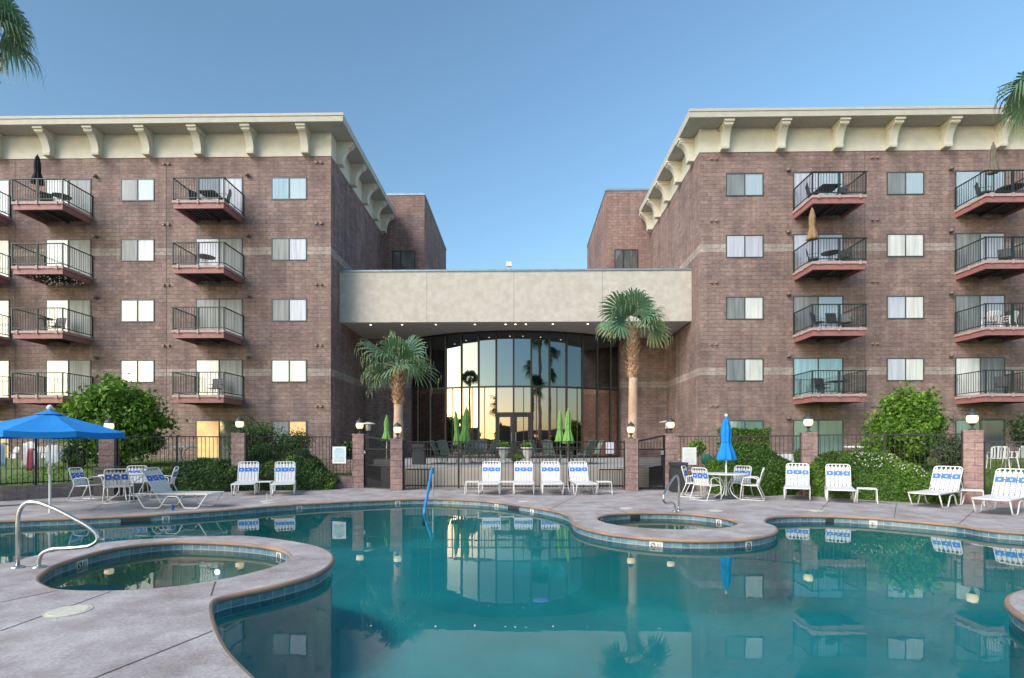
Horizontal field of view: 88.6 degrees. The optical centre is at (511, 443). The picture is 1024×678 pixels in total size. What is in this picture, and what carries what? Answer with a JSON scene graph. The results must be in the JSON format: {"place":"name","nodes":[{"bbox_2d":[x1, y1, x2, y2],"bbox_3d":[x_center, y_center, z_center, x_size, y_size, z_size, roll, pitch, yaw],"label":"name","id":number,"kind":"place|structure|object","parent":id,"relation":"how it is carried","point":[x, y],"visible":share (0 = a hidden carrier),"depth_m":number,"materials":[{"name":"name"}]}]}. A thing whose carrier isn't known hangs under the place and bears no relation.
{"place":"outdoors","nodes":[
{"label":"outdoors","id":0,"kind":"place"},
{"bbox_2d":[1,458,351,485],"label":"lawn","id":1,"kind":"structure","parent":0,"point":[3,471],"depth_m":20.09,"materials":[{"name":"green plant"}]},
{"bbox_2d":[59,441,91,467],"bbox_3d":[-17.206,0.517,20.803,1.203,1.319,1.376,0,0,1],"label":"shrub","id":2,"kind":"object","parent":1,"relation":"on","point":[75,455],"visible":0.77,"depth_m":20.57,"materials":[{"name":"green plant"}]},
{"bbox_2d":[53,370,188,465],"bbox_3d":[-16.340,-0.818,21.703,4.458,4.495,4.224,0,0,1],"label":"bush","id":3,"kind":"object","parent":1,"relation":"on","point":[130,410],"visible":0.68,"depth_m":21.01,"materials":[{"name":"green plant"}]},
{"bbox_2d":[225,415,285,460],"bbox_3d":[-10.128,-0.003,20.717,2.648,2.362,1.954,0,0,-17],"label":"shrub","id":4,"kind":"object","parent":1,"relation":"on","point":[258,429],"visible":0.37,"depth_m":20.46,"materials":[{"name":"green plant"}]},
{"bbox_2d":[262,424,314,455],"bbox_3d":[-8.965,0.204,21.266,1.894,1.948,1.958,0,0,-14],"label":"shrub","id":5,"kind":"object","parent":1,"relation":"on","point":[287,443],"visible":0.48,"depth_m":20.91,"materials":[{"name":"green plant"}]},
{"bbox_2d":[0,503,514,535],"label":"pool edge","id":6,"kind":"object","parent":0,"point":[5,531],"depth_m":13.39,"materials":[{"name":"concrete"}]},
{"bbox_2d":[383,193,446,269],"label":"stair tower","id":7,"kind":"structure","parent":0,"point":[412,238],"depth_m":37.44,"materials":[{"name":"brick"}]},
{"bbox_2d":[392,251,414,269],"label":"window","id":8,"kind":"structure","parent":7,"relation":"in","point":[401,260],"depth_m":37.42,"materials":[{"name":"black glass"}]},
{"bbox_2d":[0,469,1023,677],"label":"pool deck","id":9,"kind":"structure","parent":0,"point":[110,631],"depth_m":6.89,"materials":[{"name":"concrete"}]},
{"bbox_2d":[0,0,45,89],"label":"fan palm","id":10,"kind":"object","parent":9,"relation":"on","point":[14,37],"visible":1,"depth_m":13.62,"materials":[{"name":"plant"}]},
{"bbox_2d":[0,482,92,500],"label":"retaining wall","id":11,"kind":"structure","parent":9,"relation":"on","point":[22,492],"depth_m":15.29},
{"bbox_2d":[0,438,96,485],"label":"iron fence","id":12,"kind":"object","parent":11,"relation":"on","point":[35,482],"visible":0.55,"depth_m":15.33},
{"bbox_2d":[10,500,99,568],"bbox_3d":[-5.901,1.165,6.792,1.090,0.870,0.148,0,0,-3],"label":"grab rail","id":13,"kind":"object","parent":9,"relation":"on","point":[38,565],"visible":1,"depth_m":6.77,"materials":[{"name":"metal"}]},
{"bbox_2d":[0,405,124,512],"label":"open umbrella","id":14,"kind":"object","parent":9,"relation":"on","point":[49,424],"visible":1,"depth_m":11.56,"materials":[{"name":"fabric"}]},
{"bbox_2d":[66,467,104,500],"bbox_3d":[-12.051,1.131,14.865,0.645,0.930,0.606,0,0,-7],"label":"arm chair","id":15,"kind":"object","parent":9,"relation":"on","point":[77,477],"visible":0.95,"depth_m":14.79,"materials":[{"name":"white plastic"}]},
{"bbox_2d":[99,439,118,466],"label":"fence pillar","id":16,"kind":"structure","parent":9,"relation":"on","point":[107,452],"depth_m":16.55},
{"bbox_2d":[93,466,126,495],"bbox_3d":[-12.440,1.160,16.270,0.626,0.880,0.626,0,0,-4],"label":"patio table","id":17,"kind":"object","parent":9,"relation":"on","point":[98,490],"visible":0.5,"depth_m":15.98,"materials":[{"name":"plastic"}]},
{"bbox_2d":[102,468,133,503],"bbox_3d":[-10.696,1.131,14.274,0.606,0.930,0.645,0,0,-27],"label":"arm chair","id":18,"kind":"object","parent":9,"relation":"on","point":[117,477],"visible":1,"depth_m":14.09,"materials":[{"name":"white plastic"}]},
{"bbox_2d":[127,481,148,493],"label":"retaining wall","id":19,"kind":"structure","parent":9,"relation":"on","point":[137,486],"depth_m":16.89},
{"bbox_2d":[117,435,230,478],"bbox_3d":[-11.100,0.465,17.396,3.345,1.470,0.054,0,0,-21],"label":"iron fence","id":20,"kind":"object","parent":19,"relation":"on","point":[176,436],"visible":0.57,"depth_m":17.30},
{"bbox_2d":[36,540,292,590],"bbox_3d":[-4.631,1.634,7.201,3.125,0.068,2.977,0,0,1],"label":"spa coping","id":21,"kind":"object","parent":9,"relation":"on","point":[42,574],"visible":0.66,"depth_m":8.18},
{"bbox_2d":[134,467,223,508],"bbox_3d":[-8.349,1.098,13.239,1.939,1.004,0.659,0,0,3],"label":"lounge chair","id":22,"kind":"object","parent":9,"relation":"on","point":[159,487],"visible":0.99,"depth_m":13.15,"materials":[{"name":"white plastic"}]},
{"bbox_2d":[144,457,248,492],"bbox_3d":[-10.538,1.062,17.713,3.474,1.224,1.521,0,0,-14],"label":"hedge mound","id":23,"kind":"object","parent":9,"relation":"on","point":[215,475],"visible":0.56,"depth_m":17.33,"materials":[{"name":"green plant"}]},
{"bbox_2d":[231,433,247,467],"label":"fence pillar","id":24,"kind":"structure","parent":9,"relation":"on","point":[238,447],"depth_m":17.87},
{"bbox_2d":[231,461,259,495],"bbox_3d":[-8.525,1.098,16.843,0.659,1.004,1.939,0,0,-21],"label":"lounge chair","id":25,"kind":"object","parent":9,"relation":"on","point":[248,480],"visible":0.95,"depth_m":17.35,"materials":[{"name":"white plastic"}]},
{"bbox_2d":[271,461,295,494],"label":"lounge chair","id":26,"kind":"object","parent":9,"relation":"on","point":[283,469],"visible":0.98,"depth_m":17.36,"materials":[{"name":"white plastic"}]},
{"bbox_2d":[240,445,339,490],"bbox_3d":[-7.653,0.850,18.594,3.011,1.578,2.027,0,0,1],"label":"hedge mound","id":27,"kind":"object","parent":9,"relation":"on","point":[310,474],"visible":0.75,"depth_m":18.20,"materials":[{"name":"green plant"}]},
{"bbox_2d":[334,476,353,487],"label":"retaining wall","id":28,"kind":"structure","parent":9,"relation":"on","point":[346,482],"depth_m":18.91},
{"bbox_2d":[246,436,351,474],"bbox_3d":[-7.468,0.450,18.633,3.598,1.460,0.052,0,0,-17],"label":"iron fence","id":29,"kind":"object","parent":28,"relation":"on","point":[350,473],"visible":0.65,"depth_m":18.69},
{"bbox_2d":[352,434,366,487],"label":"fence pillar","id":30,"kind":"structure","parent":9,"relation":"on","point":[357,457],"depth_m":19.00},
{"bbox_2d":[363,435,389,487],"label":"iron gate","id":31,"kind":"structure","parent":30,"relation":"attached to","point":[378,464],"depth_m":18.67,"materials":[{"name":"metal"}]},
{"bbox_2d":[390,439,404,490],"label":"fence pillar","id":32,"kind":"structure","parent":9,"relation":"on","point":[396,464],"depth_m":17.93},
{"bbox_2d":[478,461,501,494],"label":"lounge chair","id":33,"kind":"object","parent":9,"relation":"on","point":[496,478],"visible":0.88,"depth_m":17.56,"materials":[{"name":"white plastic"}]},
{"bbox_2d":[0,498,1023,677],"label":"pool coping","id":34,"kind":"object","parent":9,"relation":"on","point":[1012,611],"visible":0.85,"depth_m":9.88,"materials":[{"name":"concrete"}]},
{"bbox_2d":[403,441,624,488],"bbox_3d":[0.062,0.720,18.062,7.637,1.640,0.052,0,0,1],"label":"iron fence","id":35,"kind":"object","parent":9,"relation":"on","point":[514,449],"visible":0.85,"depth_m":18.06,"materials":[{"name":"metal"}]},
{"bbox_2d":[385,467,643,487],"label":"patio wall","id":36,"kind":"structure","parent":9,"relation":"on","point":[449,475],"depth_m":19.23,"materials":[{"name":"paint"}]},
{"bbox_2d":[339,268,691,468],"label":"lobby building","id":37,"kind":"structure","parent":9,"relation":"on","point":[517,354],"depth_m":30.66,"materials":[{"name":"paint"}]},
{"bbox_2d":[497,415,512,455],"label":"entrance door","id":38,"kind":"structure","parent":37,"relation":"in","point":[504,422],"depth_m":30.61,"materials":[{"name":"glass"}]},
{"bbox_2d":[515,415,530,455],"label":"entrance door","id":39,"kind":"structure","parent":37,"relation":"in","point":[518,418],"depth_m":30.60,"materials":[{"name":"glass"}]},
{"bbox_2d":[513,461,533,494],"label":"lounge chair","id":40,"kind":"object","parent":9,"relation":"on","point":[529,469],"visible":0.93,"depth_m":17.57,"materials":[{"name":"white plastic"}]},
{"bbox_2d":[540,461,563,494],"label":"lounge chair","id":41,"kind":"object","parent":9,"relation":"on","point":[546,478],"visible":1,"depth_m":17.55,"materials":[{"name":"white plastic"}]},
{"bbox_2d":[567,461,597,494],"bbox_3d":[2.266,1.098,17.005,0.659,1.004,1.939,0,0,-3],"label":"lounge chair","id":42,"kind":"object","parent":9,"relation":"on","point":[572,472],"visible":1,"depth_m":17.55,"materials":[{"name":"white plastic"}]},
{"bbox_2d":[623,438,638,490],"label":"fence pillar","id":43,"kind":"structure","parent":9,"relation":"on","point":[631,464],"depth_m":17.79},
{"bbox_2d":[638,435,664,489],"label":"iron gate","id":44,"kind":"structure","parent":43,"relation":"attached to","point":[657,453],"depth_m":18.10,"materials":[{"name":"metal"}]},
{"bbox_2d":[596,512,738,526],"bbox_3d":[3.245,1.634,11.075,2.900,0.068,2.560,0,0,1],"label":"spa coping","id":45,"kind":"object","parent":9,"relation":"on","point":[670,513],"visible":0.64,"depth_m":12.07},
{"bbox_2d":[663,434,678,489],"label":"fence pillar","id":46,"kind":"structure","parent":9,"relation":"on","point":[671,447],"depth_m":18.00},
{"bbox_2d":[668,462,687,491],"bbox_3d":[5.522,1.110,17.451,0.508,0.980,0.508,0,0,1],"label":"rubbish bin","id":47,"kind":"object","parent":9,"relation":"on","point":[675,468],"visible":0.8,"depth_m":17.21,"materials":[{"name":"plastic"}]},
{"bbox_2d":[708,472,748,499],"bbox_3d":[6.258,1.232,15.342,1.200,0.735,1.200,0,0,1],"label":"patio table","id":48,"kind":"object","parent":9,"relation":"on","point":[729,496],"visible":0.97,"depth_m":15.22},
{"bbox_2d":[716,414,736,494],"bbox_3d":[6.263,0.335,15.339,0.560,2.430,0.559,0,0,-31],"label":"closed umbrella","id":49,"kind":"object","parent":48,"relation":"on","point":[726,451],"visible":0.98,"depth_m":15.24,"materials":[{"name":"blue fabric"}]},
{"bbox_2d":[688,479,801,494],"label":"retaining wall","id":50,"kind":"structure","parent":9,"relation":"on","point":[696,488],"depth_m":17.68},
{"bbox_2d":[678,435,800,476],"bbox_3d":[7.361,0.460,17.274,3.794,1.480,0.052,0,0,27],"label":"iron fence","id":51,"kind":"object","parent":50,"relation":"on","point":[775,436],"visible":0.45,"depth_m":17.06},
{"bbox_2d":[703,440,801,495],"bbox_3d":[7.762,0.754,17.002,2.947,1.782,2.231,0,0,1],"label":"hedge mound","id":52,"kind":"object","parent":9,"relation":"on","point":[773,481],"visible":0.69,"depth_m":16.43,"materials":[{"name":"plant"}]},
{"bbox_2d":[784,463,810,500],"bbox_3d":[8.318,1.098,15.310,0.659,1.004,1.939,0,0,29],"label":"lounge chair","id":53,"kind":"object","parent":9,"relation":"on","point":[795,473],"visible":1,"depth_m":15.79,"materials":[{"name":"white plastic"}]},
{"bbox_2d":[799,432,817,495],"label":"fence pillar","id":54,"kind":"structure","parent":9,"relation":"on","point":[808,447],"depth_m":16.16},
{"bbox_2d":[825,464,855,502],"bbox_3d":[9.198,1.098,14.750,0.659,1.004,1.939,0,0,29],"label":"lounge chair","id":55,"kind":"object","parent":9,"relation":"on","point":[840,473],"visible":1,"depth_m":15.22,"materials":[{"name":"white plastic"}]},
{"bbox_2d":[792,448,959,503],"bbox_3d":[10.422,0.852,15.488,1.482,1.560,4.341,0,0,-42],"label":"hedge mound","id":56,"kind":"object","parent":9,"relation":"on","point":[889,476],"visible":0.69,"depth_m":14.90,"materials":[{"name":"green plant"}]},
{"bbox_2d":[907,466,965,507],"bbox_3d":[10.962,1.098,13.543,1.939,1.004,0.659,0,0,-34],"label":"lounge chair","id":57,"kind":"object","parent":9,"relation":"on","point":[956,476],"visible":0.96,"depth_m":13.76,"materials":[{"name":"white plastic"}]},
{"bbox_2d":[957,488,962,501],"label":"retaining wall","id":58,"kind":"structure","parent":9,"relation":"on","point":[959,493],"depth_m":14.32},
{"bbox_2d":[817,433,962,487],"bbox_3d":[10.870,0.460,15.313,3.519,1.520,0.052,0,0,32],"label":"iron fence","id":59,"kind":"object","parent":58,"relation":"on","point":[884,434],"visible":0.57,"depth_m":15.06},
{"bbox_2d":[961,430,983,503],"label":"fence pillar","id":60,"kind":"structure","parent":9,"relation":"on","point":[973,459],"depth_m":14.11,"materials":[{"name":"brick"}]},
{"bbox_2d":[972,468,1023,515],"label":"lounge chair","id":61,"kind":"object","parent":9,"relation":"on","point":[996,495],"visible":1,"depth_m":12.44,"materials":[{"name":"white plastic"}]},
{"bbox_2d":[988,71,1023,143],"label":"fan palm","id":62,"kind":"object","parent":9,"relation":"on","point":[1014,103],"visible":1,"depth_m":13.28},
{"bbox_2d":[0,0,1023,269],"label":"sky","id":63,"kind":"structure","parent":0,"point":[514,120],"materials":[{"name":"blue"}]},
{"bbox_2d":[346,457,696,466],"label":"patio floor","id":64,"kind":"structure","parent":0,"point":[563,462],"depth_m":23.96,"materials":[{"name":"concrete"}]},
{"bbox_2d":[356,331,439,438],"bbox_3d":[-4.229,-1.617,20.046,3.157,5.433,3.260,0,0,1],"label":"fan palm","id":65,"kind":"object","parent":64,"relation":"on","point":[398,348],"visible":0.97,"depth_m":19.76,"materials":[{"name":"plant"}]},
{"bbox_2d":[595,287,672,437],"bbox_3d":[4.544,-2.303,19.903,2.830,6.805,2.903,0,0,1],"label":"fan palm","id":66,"kind":"object","parent":64,"relation":"on","point":[627,305],"visible":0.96,"depth_m":19.59,"materials":[{"name":"plant"}]},
{"bbox_2d":[587,188,649,268],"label":"stair tower","id":67,"kind":"structure","parent":0,"point":[619,237],"depth_m":37.17,"materials":[{"name":"brick"}]},
{"bbox_2d":[614,249,637,268],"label":"window","id":68,"kind":"structure","parent":67,"relation":"in","point":[623,258],"depth_m":37.15,"materials":[{"name":"glass"}]},
{"bbox_2d":[331,546,1008,677],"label":"pool basin floor","id":69,"kind":"structure","parent":0,"point":[427,612],"depth_m":8.25,"materials":[{"name":"paint"}]},
{"bbox_2d":[0,509,1023,677],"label":"pool basin wall","id":70,"kind":"structure","parent":69,"relation":"on","point":[298,637],"depth_m":10.29,"materials":[{"name":"paint"}]},
{"bbox_2d":[0,500,1023,637],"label":"pool waterline tiles","id":71,"kind":"object","parent":70,"relation":"attached to","point":[233,606],"visible":0.64,"depth_m":9.83,"materials":[{"name":"tile"}]},
{"bbox_2d":[688,459,1023,493],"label":"lawn","id":72,"kind":"structure","parent":0,"point":[1000,460],"depth_m":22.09,"materials":[{"name":"green plant"}]},
{"bbox_2d":[716,427,772,451],"bbox_3d":[9.091,0.247,20.614,1.826,1.786,1.336,0,0,1],"label":"clipped hedge","id":73,"kind":"object","parent":72,"relation":"on","point":[750,432],"visible":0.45,"depth_m":20.10,"materials":[{"name":"green plant"}]},
{"bbox_2d":[854,381,952,470],"bbox_3d":[15.156,-0.656,20.234,3.512,3.472,2.762,0,0,-31],"label":"bush","id":74,"kind":"object","parent":72,"relation":"on","point":[900,412],"visible":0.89,"depth_m":19.59,"materials":[{"name":"green plant"}]},
{"bbox_2d":[921,431,987,469],"bbox_3d":[15.404,0.414,18.252,1.804,1.727,1.452,0,0,1],"label":"shrub","id":75,"kind":"object","parent":72,"relation":"on","point":[948,451],"visible":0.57,"depth_m":18.16,"materials":[{"name":"green plant"}]},
{"label":"left spa basin floor","id":76,"kind":"structure","parent":0,"visible":0},
{"bbox_2d":[47,554,280,590],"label":"water","id":77,"kind":"structure","parent":76,"relation":"on","point":[161,571],"depth_m":8.49,"materials":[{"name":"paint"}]},
{"bbox_2d":[41,544,288,585],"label":"spa waterline tiles","id":78,"kind":"object","parent":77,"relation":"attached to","point":[68,570],"visible":0.41,"depth_m":8.37,"materials":[{"name":"tile"}]},
{"label":"right spa basin floor","id":79,"kind":"structure","parent":0,"visible":0},
{"bbox_2d":[610,521,724,528],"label":"spa basin wall","id":80,"kind":"structure","parent":79,"relation":"on","point":[661,525],"depth_m":12.27,"materials":[{"name":"paint"}]},
{"bbox_2d":[599,515,736,526],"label":"spa waterline tiles","id":81,"kind":"object","parent":80,"relation":"attached to","point":[672,518],"visible":0.38,"depth_m":12.15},
{"label":"ground","id":82,"kind":"structure","parent":0,"visible":0},
{"bbox_2d":[0,112,395,458],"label":"apartment wing","id":83,"kind":"structure","parent":82,"relation":"on","point":[249,315],"depth_m":27.27,"materials":[{"name":"brick"}]},
{"bbox_2d":[46,239,90,276],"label":"sliding door","id":84,"kind":"structure","parent":83,"relation":"in","point":[84,245],"depth_m":27.40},
{"bbox_2d":[46,299,90,336],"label":"sliding door","id":85,"kind":"structure","parent":83,"relation":"in","point":[83,306],"depth_m":27.40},
{"bbox_2d":[46,360,90,395],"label":"sliding door","id":86,"kind":"structure","parent":83,"relation":"in","point":[81,367],"depth_m":27.40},
{"bbox_2d":[47,178,90,215],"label":"sliding door","id":87,"kind":"structure","parent":83,"relation":"in","point":[83,183],"depth_m":27.39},
{"bbox_2d":[120,178,154,200],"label":"window","id":88,"kind":"structure","parent":83,"relation":"in","point":[131,189],"depth_m":27.33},
{"bbox_2d":[120,239,154,261],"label":"window","id":89,"kind":"structure","parent":83,"relation":"in","point":[131,250],"depth_m":27.33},
{"bbox_2d":[120,299,154,321],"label":"window","id":90,"kind":"structure","parent":83,"relation":"in","point":[131,310],"depth_m":27.33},
{"bbox_2d":[120,360,154,382],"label":"window","id":91,"kind":"structure","parent":83,"relation":"in","point":[143,371],"depth_m":27.33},
{"bbox_2d":[195,420,238,457],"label":"sliding door","id":92,"kind":"structure","parent":83,"relation":"in","point":[202,427],"depth_m":27.27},
{"bbox_2d":[195,177,242,213],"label":"sliding door","id":93,"kind":"structure","parent":83,"relation":"in","point":[237,182],"depth_m":27.26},
{"bbox_2d":[195,238,242,274],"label":"sliding door","id":94,"kind":"structure","parent":83,"relation":"in","point":[237,243],"depth_m":27.26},
{"bbox_2d":[195,299,242,335],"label":"sliding door","id":95,"kind":"structure","parent":83,"relation":"in","point":[236,305],"depth_m":27.26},
{"bbox_2d":[195,359,242,397],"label":"sliding door","id":96,"kind":"structure","parent":83,"relation":"in","point":[234,366],"depth_m":27.26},
{"bbox_2d":[271,177,306,199],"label":"window","id":97,"kind":"structure","parent":83,"relation":"in","point":[282,188],"depth_m":27.20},
{"bbox_2d":[271,238,306,260],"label":"window","id":98,"kind":"structure","parent":83,"relation":"in","point":[282,249],"depth_m":27.20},
{"bbox_2d":[271,299,306,321],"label":"window","id":99,"kind":"structure","parent":83,"relation":"in","point":[281,309],"depth_m":27.20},
{"bbox_2d":[271,360,306,381],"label":"window","id":100,"kind":"structure","parent":83,"relation":"in","point":[281,370],"depth_m":27.20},
{"bbox_2d":[271,420,306,442],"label":"window","id":101,"kind":"structure","parent":83,"relation":"in","point":[299,425],"depth_m":27.20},
{"bbox_2d":[639,105,1023,459],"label":"apartment wing","id":102,"kind":"structure","parent":82,"relation":"on","point":[921,283],"depth_m":26.68,"materials":[{"name":"brick"}]},
{"bbox_2d":[726,173,763,195],"bbox_3d":[11.867,-13.215,26.809,1.900,1.170,0.096,0,0,1],"label":"window","id":103,"kind":"structure","parent":102,"relation":"in","point":[737,184],"depth_m":26.79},
{"bbox_2d":[726,235,763,257],"bbox_3d":[11.867,-10.065,26.809,1.900,1.170,0.096,0,0,1],"label":"window","id":104,"kind":"structure","parent":102,"relation":"in","point":[737,246],"depth_m":26.79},
{"bbox_2d":[726,296,763,319],"bbox_3d":[11.867,-6.915,26.809,1.900,1.170,0.096,0,0,1],"label":"window","id":105,"kind":"structure","parent":102,"relation":"in","point":[749,307],"depth_m":26.78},
{"bbox_2d":[726,358,763,380],"bbox_3d":[11.867,-3.765,26.809,1.900,1.170,0.096,0,0,1],"label":"window","id":106,"kind":"structure","parent":102,"relation":"in","point":[737,369],"depth_m":26.79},
{"bbox_2d":[793,172,842,209],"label":"sliding door","id":107,"kind":"structure","parent":102,"relation":"in","point":[798,177],"depth_m":26.73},
{"bbox_2d":[793,234,843,271],"bbox_3d":[15.580,-9.675,26.744,2.533,1.990,0.096,0,0,1],"label":"sliding door","id":108,"kind":"structure","parent":102,"relation":"in","point":[798,239],"depth_m":26.73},
{"bbox_2d":[793,296,843,334],"bbox_3d":[15.580,-6.525,26.744,2.533,1.990,0.096,0,0,1],"label":"sliding door","id":109,"kind":"structure","parent":102,"relation":"in","point":[799,302],"depth_m":26.73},
{"bbox_2d":[793,358,843,396],"bbox_3d":[15.580,-3.375,26.744,2.533,1.990,0.096,0,0,1],"label":"sliding door","id":110,"kind":"structure","parent":102,"relation":"in","point":[800,365],"depth_m":26.73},
{"bbox_2d":[793,420,843,454],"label":"sliding door","id":111,"kind":"structure","parent":102,"relation":"in","point":[823,427],"depth_m":26.72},
{"bbox_2d":[887,171,923,194],"bbox_3d":[19.959,-13.215,26.668,1.868,1.170,0.096,0,0,1],"label":"window","id":112,"kind":"structure","parent":102,"relation":"in","point":[905,182],"depth_m":26.65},
{"bbox_2d":[887,233,923,256],"bbox_3d":[19.959,-10.065,26.668,1.868,1.170,0.096,0,0,1],"label":"window","id":113,"kind":"structure","parent":102,"relation":"in","point":[898,245],"depth_m":26.65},
{"bbox_2d":[887,296,923,318],"bbox_3d":[19.959,-6.915,26.668,1.868,1.170,0.096,0,0,1],"label":"window","id":114,"kind":"structure","parent":102,"relation":"in","point":[898,307],"depth_m":26.65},
{"bbox_2d":[887,358,923,380],"bbox_3d":[19.959,-3.765,26.668,1.868,1.170,0.096,0,0,1],"label":"window","id":115,"kind":"structure","parent":102,"relation":"in","point":[898,369],"depth_m":26.65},
{"bbox_2d":[955,170,1004,208],"bbox_3d":[23.693,-12.825,26.603,2.488,1.990,0.096,0,0,1],"label":"sliding door","id":116,"kind":"structure","parent":102,"relation":"in","point":[961,177],"depth_m":26.59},
{"bbox_2d":[955,233,1004,271],"bbox_3d":[23.693,-9.675,26.603,2.488,1.990,0.096,0,0,1],"label":"sliding door","id":117,"kind":"structure","parent":102,"relation":"in","point":[961,239],"depth_m":26.58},
{"bbox_2d":[955,295,1004,333],"bbox_3d":[23.693,-6.525,26.603,2.488,1.990,0.096,0,0,1],"label":"sliding door","id":118,"kind":"structure","parent":102,"relation":"in","point":[962,302],"depth_m":26.58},
{"bbox_2d":[955,357,1004,396],"bbox_3d":[23.693,-3.375,26.603,2.488,1.990,0.096,0,0,1],"label":"sliding door","id":119,"kind":"structure","parent":102,"relation":"in","point":[962,364],"depth_m":26.58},
{"bbox_2d":[955,420,1004,458],"bbox_3d":[23.693,-0.225,26.603,2.488,1.990,0.096,0,0,1],"label":"sliding door","id":120,"kind":"structure","parent":102,"relation":"in","point":[992,431],"depth_m":26.58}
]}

